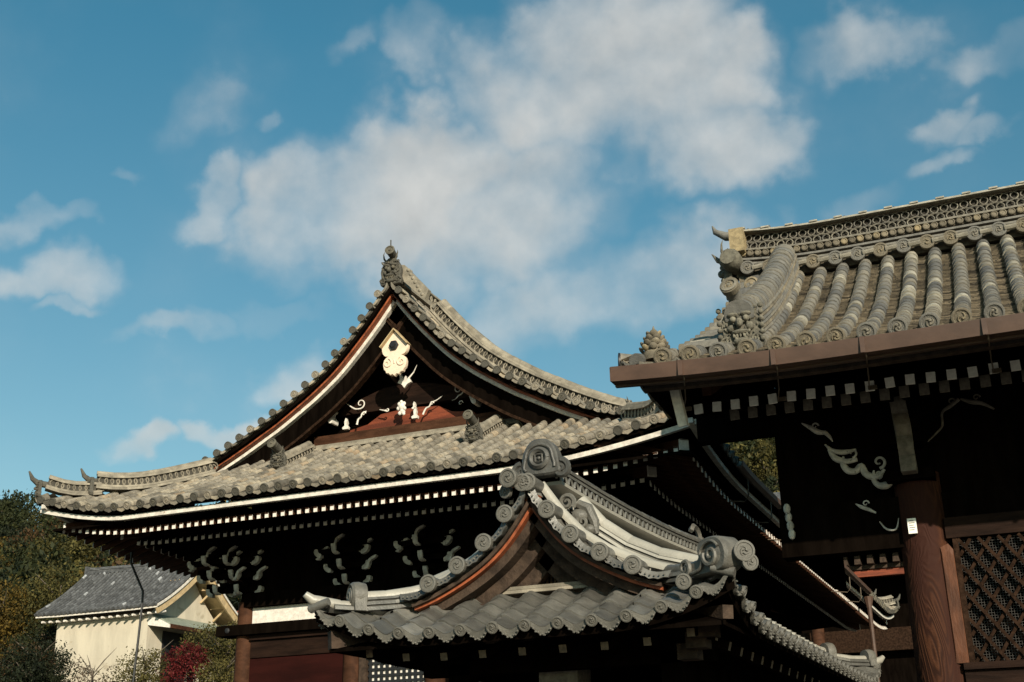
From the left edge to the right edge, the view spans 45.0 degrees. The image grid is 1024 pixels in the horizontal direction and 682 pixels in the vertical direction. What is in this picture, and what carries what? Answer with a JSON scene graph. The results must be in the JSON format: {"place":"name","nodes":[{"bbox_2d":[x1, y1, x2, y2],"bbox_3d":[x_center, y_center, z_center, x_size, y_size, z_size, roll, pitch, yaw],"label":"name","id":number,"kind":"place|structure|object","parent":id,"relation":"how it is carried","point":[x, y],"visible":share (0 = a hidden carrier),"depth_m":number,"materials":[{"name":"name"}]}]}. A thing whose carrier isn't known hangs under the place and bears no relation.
{"place":"outdoors","nodes":[
{"label":"outdoors","id":0,"kind":"place"},
{"bbox_2d":[28,240,899,681],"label":"temple hall","id":1,"kind":"structure","parent":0,"point":[396,434],"depth_m":26.61,"materials":[{"name":"tile"}]},
{"bbox_2d":[0,0,1023,519],"label":"sky","id":2,"kind":"structure","parent":0,"point":[200,200],"materials":[{"name":"blue"}]},
{"bbox_2d":[303,438,884,681],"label":"gate","id":3,"kind":"structure","parent":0,"point":[564,573],"depth_m":10.38,"materials":[{"name":"tile"}]},
{"bbox_2d":[609,181,1023,681],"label":"side hall","id":4,"kind":"structure","parent":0,"point":[865,368],"depth_m":16.68,"materials":[{"name":"tile"}]},
{"bbox_2d":[907,518,917,533],"bbox_3d":[5.257,2.430,16.249,0.110,0.200,0.044,-9,-22,21],"label":"paper notice","id":5,"kind":"object","parent":4,"relation":"attached to","point":[912,525],"depth_m":16.23,"materials":[{"name":"white paper"}]},
{"bbox_2d":[774,492,953,681],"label":"hall","id":6,"kind":"structure","parent":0,"point":[883,575],"depth_m":56.24,"materials":[{"name":"brown wood"}]},
{"bbox_3d":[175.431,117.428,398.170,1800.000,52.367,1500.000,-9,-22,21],"label":"ground","id":7,"kind":"structure","parent":0,"visible":0},
{"bbox_2d":[0,554,20,592],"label":"pine tree","id":8,"kind":"object","parent":7,"relation":"on","point":[3,577],"visible":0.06,"depth_m":101.69,"materials":[{"name":"green plant"}]},
{"bbox_2d":[0,492,23,515],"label":"pine tree","id":9,"kind":"object","parent":7,"relation":"on","point":[8,501],"visible":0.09,"depth_m":228.71,"materials":[{"name":"green plant"}]},
{"bbox_2d":[0,524,25,552],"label":"pine tree","id":10,"kind":"object","parent":7,"relation":"on","point":[3,532],"visible":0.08,"depth_m":186.80,"materials":[{"name":"green plant"}]},
{"bbox_2d":[0,536,28,568],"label":"hill tree","id":11,"kind":"object","parent":7,"relation":"on","point":[2,544],"visible":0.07,"depth_m":143.82,"materials":[{"name":"green plant"}]},
{"bbox_2d":[2,542,31,559],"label":"hill tree","id":12,"kind":"object","parent":7,"relation":"on","point":[17,552],"visible":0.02,"depth_m":155.68,"materials":[{"name":"green plant"}]},
{"bbox_2d":[0,504,35,530],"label":"hill tree","id":13,"kind":"object","parent":7,"relation":"on","point":[21,518],"visible":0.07,"depth_m":223.54,"materials":[{"name":"green plant"}]},
{"bbox_2d":[0,519,36,545],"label":"pine tree","id":14,"kind":"object","parent":7,"relation":"on","point":[14,529],"visible":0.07,"depth_m":197.47,"materials":[{"name":"green plant"}]},
{"bbox_2d":[0,495,37,531],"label":"hill tree","id":15,"kind":"object","parent":7,"relation":"on","point":[5,520],"visible":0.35,"depth_m":204.22,"materials":[{"name":"green plant"}]},
{"bbox_2d":[1,489,39,519],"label":"hill tree","id":16,"kind":"object","parent":7,"relation":"on","point":[31,502],"visible":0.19,"depth_m":236.05,"materials":[{"name":"green plant"}]},
{"bbox_2d":[0,574,43,650],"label":"tree","id":17,"kind":"object","parent":7,"relation":"on","point":[5,622],"visible":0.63,"depth_m":66.97,"materials":[{"name":"green plant"}]},
{"bbox_2d":[0,535,46,556],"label":"pine tree","id":18,"kind":"object","parent":7,"relation":"on","point":[23,543],"visible":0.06,"depth_m":173.12,"materials":[{"name":"green plant"}]},
{"bbox_2d":[0,540,52,578],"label":"hill tree","id":19,"kind":"object","parent":7,"relation":"on","point":[21,556],"visible":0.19,"depth_m":133.69,"materials":[{"name":"green plant"}]},
{"bbox_2d":[6,524,48,550],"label":"hill tree","id":20,"kind":"object","parent":7,"relation":"on","point":[27,532],"visible":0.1,"depth_m":184.23,"materials":[{"name":"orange plant"}]},
{"bbox_2d":[1,611,60,666],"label":"tree","id":21,"kind":"object","parent":7,"relation":"on","point":[45,631],"visible":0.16,"depth_m":63.48,"materials":[{"name":"green plant"}]},
{"bbox_2d":[0,638,67,681],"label":"shrub","id":22,"kind":"object","parent":7,"relation":"on","point":[24,659],"visible":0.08,"depth_m":59.01,"materials":[{"name":"green plant"}]},
{"bbox_2d":[27,508,45,536],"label":"hill tree","id":23,"kind":"object","parent":7,"relation":"on","point":[33,517],"visible":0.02,"depth_m":222.48,"materials":[{"name":"green plant"}]},
{"bbox_2d":[4,561,75,648],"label":"hill tree","id":24,"kind":"object","parent":7,"relation":"on","point":[40,572],"visible":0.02,"depth_m":94.09,"materials":[{"name":"green plant"}]},
{"bbox_2d":[0,633,82,681],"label":"shrub","id":25,"kind":"object","parent":7,"relation":"on","point":[26,671],"visible":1,"depth_m":56.04,"materials":[{"name":"green plant"}]},
{"bbox_2d":[0,539,84,660],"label":"hill tree","id":26,"kind":"object","parent":7,"relation":"on","point":[21,570],"visible":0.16,"depth_m":81.89,"materials":[{"name":"green plant"}]},
{"bbox_2d":[26,511,59,542],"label":"hill tree","id":27,"kind":"object","parent":7,"relation":"on","point":[41,515],"visible":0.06,"depth_m":204.19,"materials":[{"name":"green plant"}]},
{"bbox_2d":[6,564,82,647],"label":"tree","id":28,"kind":"object","parent":7,"relation":"on","point":[52,593],"visible":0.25,"depth_m":66.56,"materials":[{"name":"green plant"}]},
{"bbox_2d":[33,624,56,665],"bbox_3d":[-23.090,16.454,62.266,2.271,4.661,2.386,-9,-22,21],"label":"shrub","id":29,"kind":"object","parent":7,"relation":"on","point":[48,638],"visible":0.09,"depth_m":62.52,"materials":[{"name":"green plant"}]},
{"bbox_2d":[21,514,69,556],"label":"hill tree","id":30,"kind":"object","parent":7,"relation":"on","point":[50,519],"visible":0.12,"depth_m":178.56,"materials":[{"name":"green plant"}]},
{"bbox_2d":[10,564,84,644],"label":"hill tree","id":31,"kind":"object","parent":7,"relation":"on","point":[51,579],"visible":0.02,"depth_m":84.83,"materials":[{"name":"green plant"}]},
{"bbox_2d":[35,517,63,537],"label":"hill tree","id":32,"kind":"object","parent":7,"relation":"on","point":[62,523],"visible":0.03,"depth_m":187.53,"materials":[{"name":"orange plant"}]},
{"bbox_2d":[38,539,70,563],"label":"hill tree","id":33,"kind":"object","parent":7,"relation":"on","point":[57,562],"visible":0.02,"depth_m":161.37,"materials":[{"name":"green plant"}]},
{"bbox_2d":[27,531,88,566],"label":"hill tree","id":34,"kind":"object","parent":7,"relation":"on","point":[59,545],"visible":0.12,"depth_m":151.21,"materials":[{"name":"green plant"}]},
{"bbox_2d":[37,560,84,576],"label":"hill tree","id":35,"kind":"object","parent":7,"relation":"on","point":[53,562],"visible":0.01,"depth_m":122.30,"materials":[{"name":"green plant"}]},
{"bbox_2d":[54,555,96,567],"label":"tree","id":36,"kind":"object","parent":7,"relation":"on","point":[65,565],"depth_m":138.47,"materials":[{"name":"green plant"}]},
{"bbox_2d":[57,537,112,565],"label":"hill tree","id":37,"kind":"object","parent":7,"relation":"on","point":[85,548],"visible":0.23,"depth_m":146.32,"materials":[{"name":"green plant"}]},
{"bbox_2d":[60,557,112,573],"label":"hill tree","id":38,"kind":"object","parent":7,"relation":"on","point":[92,566],"depth_m":108.43,"materials":[{"name":"green plant"}]},
{"bbox_2d":[70,654,117,681],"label":"shrub","id":39,"kind":"object","parent":7,"relation":"on","point":[91,672],"visible":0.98,"depth_m":55.01,"materials":[{"name":"green plant"}]},
{"bbox_2d":[86,553,112,565],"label":"hill tree","id":40,"kind":"object","parent":7,"relation":"on","point":[103,559],"visible":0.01,"depth_m":144.43,"materials":[{"name":"green plant"}]},
{"bbox_2d":[97,561,125,566],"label":"hill tree","id":41,"kind":"object","parent":7,"relation":"on","point":[109,563],"depth_m":99.78,"materials":[{"name":"green plant"}]},
{"bbox_2d":[89,548,138,566],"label":"pine tree","id":42,"kind":"object","parent":7,"relation":"on","point":[105,554],"visible":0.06,"depth_m":136.05,"materials":[{"name":"green plant"}]},
{"bbox_2d":[97,555,139,566],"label":"hill tree","id":43,"kind":"object","parent":7,"relation":"on","point":[118,562],"visible":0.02,"depth_m":88.26,"materials":[{"name":"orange plant"}]},
{"bbox_2d":[106,554,137,565],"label":"hill tree","id":44,"kind":"object","parent":7,"relation":"on","point":[118,559],"visible":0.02,"depth_m":117.61,"materials":[{"name":"green plant"}]},
{"bbox_2d":[34,563,237,681],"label":"storehouse","id":45,"kind":"structure","parent":7,"relation":"on","point":[98,608],"depth_m":60.73,"materials":[{"name":"paint"}]},
{"bbox_2d":[159,631,194,681],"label":"doorway","id":46,"kind":"structure","parent":45,"relation":"in","point":[167,637],"depth_m":60.58,"materials":[{"name":"black metal"}]},
{"bbox_2d":[96,640,182,681],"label":"shrub","id":47,"kind":"object","parent":7,"relation":"on","point":[145,675],"visible":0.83,"depth_m":52.55,"materials":[{"name":"green plant"}]},
{"bbox_2d":[156,640,215,681],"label":"maple","id":48,"kind":"object","parent":7,"relation":"on","point":[186,665],"visible":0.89,"depth_m":51.06,"materials":[{"name":"red plant"}]},
{"bbox_2d":[172,621,226,681],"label":"shrub","id":49,"kind":"object","parent":7,"relation":"on","point":[198,635],"visible":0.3,"depth_m":53.86,"materials":[{"name":"green plant"}]},
{"bbox_2d":[188,657,234,681],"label":"shrub","id":50,"kind":"object","parent":7,"relation":"on","point":[215,673],"visible":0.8,"depth_m":49.78,"materials":[{"name":"green plant"}]},
{"bbox_2d":[199,619,236,680],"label":"shrub","id":51,"kind":"object","parent":7,"relation":"on","point":[227,649],"visible":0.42,"depth_m":51.53,"materials":[{"name":"green plant"}]},
{"bbox_2d":[226,594,240,610],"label":"pine tree","id":52,"kind":"object","parent":7,"relation":"on","point":[232,601],"visible":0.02,"depth_m":79.29,"materials":[{"name":"green plant"}]},
{"bbox_2d":[230,594,241,645],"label":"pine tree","id":53,"kind":"object","parent":7,"relation":"on","point":[238,601],"visible":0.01,"depth_m":74.25,"materials":[{"name":"green plant"}]},
{"bbox_2d":[725,442,760,469],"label":"hill tree","id":54,"kind":"object","parent":7,"relation":"on","point":[739,452],"visible":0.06,"depth_m":108.52,"materials":[{"name":"green plant"}]},
{"bbox_2d":[726,439,763,466],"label":"hill tree","id":55,"kind":"object","parent":7,"relation":"on","point":[749,446],"visible":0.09,"depth_m":119.83,"materials":[{"name":"green plant"}]},
{"bbox_2d":[740,437,776,476],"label":"hill tree","id":56,"kind":"object","parent":7,"relation":"on","point":[769,459],"visible":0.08,"depth_m":127.70,"materials":[{"name":"green plant"}]},
{"bbox_2d":[744,438,777,487],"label":"hill tree","id":57,"kind":"object","parent":7,"relation":"on","point":[768,470],"visible":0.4,"depth_m":121.19,"materials":[{"name":"green plant"}]},
{"bbox_2d":[750,455,777,486],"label":"hill forest","id":58,"kind":"object","parent":7,"relation":"on","point":[770,480],"depth_m":119.11,"materials":[{"name":"green plant"}]},
{"bbox_2d":[762,475,779,491],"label":"pine tree","id":59,"kind":"object","parent":7,"relation":"on","point":[768,484],"visible":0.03,"depth_m":114.86,"materials":[{"name":"green plant"}]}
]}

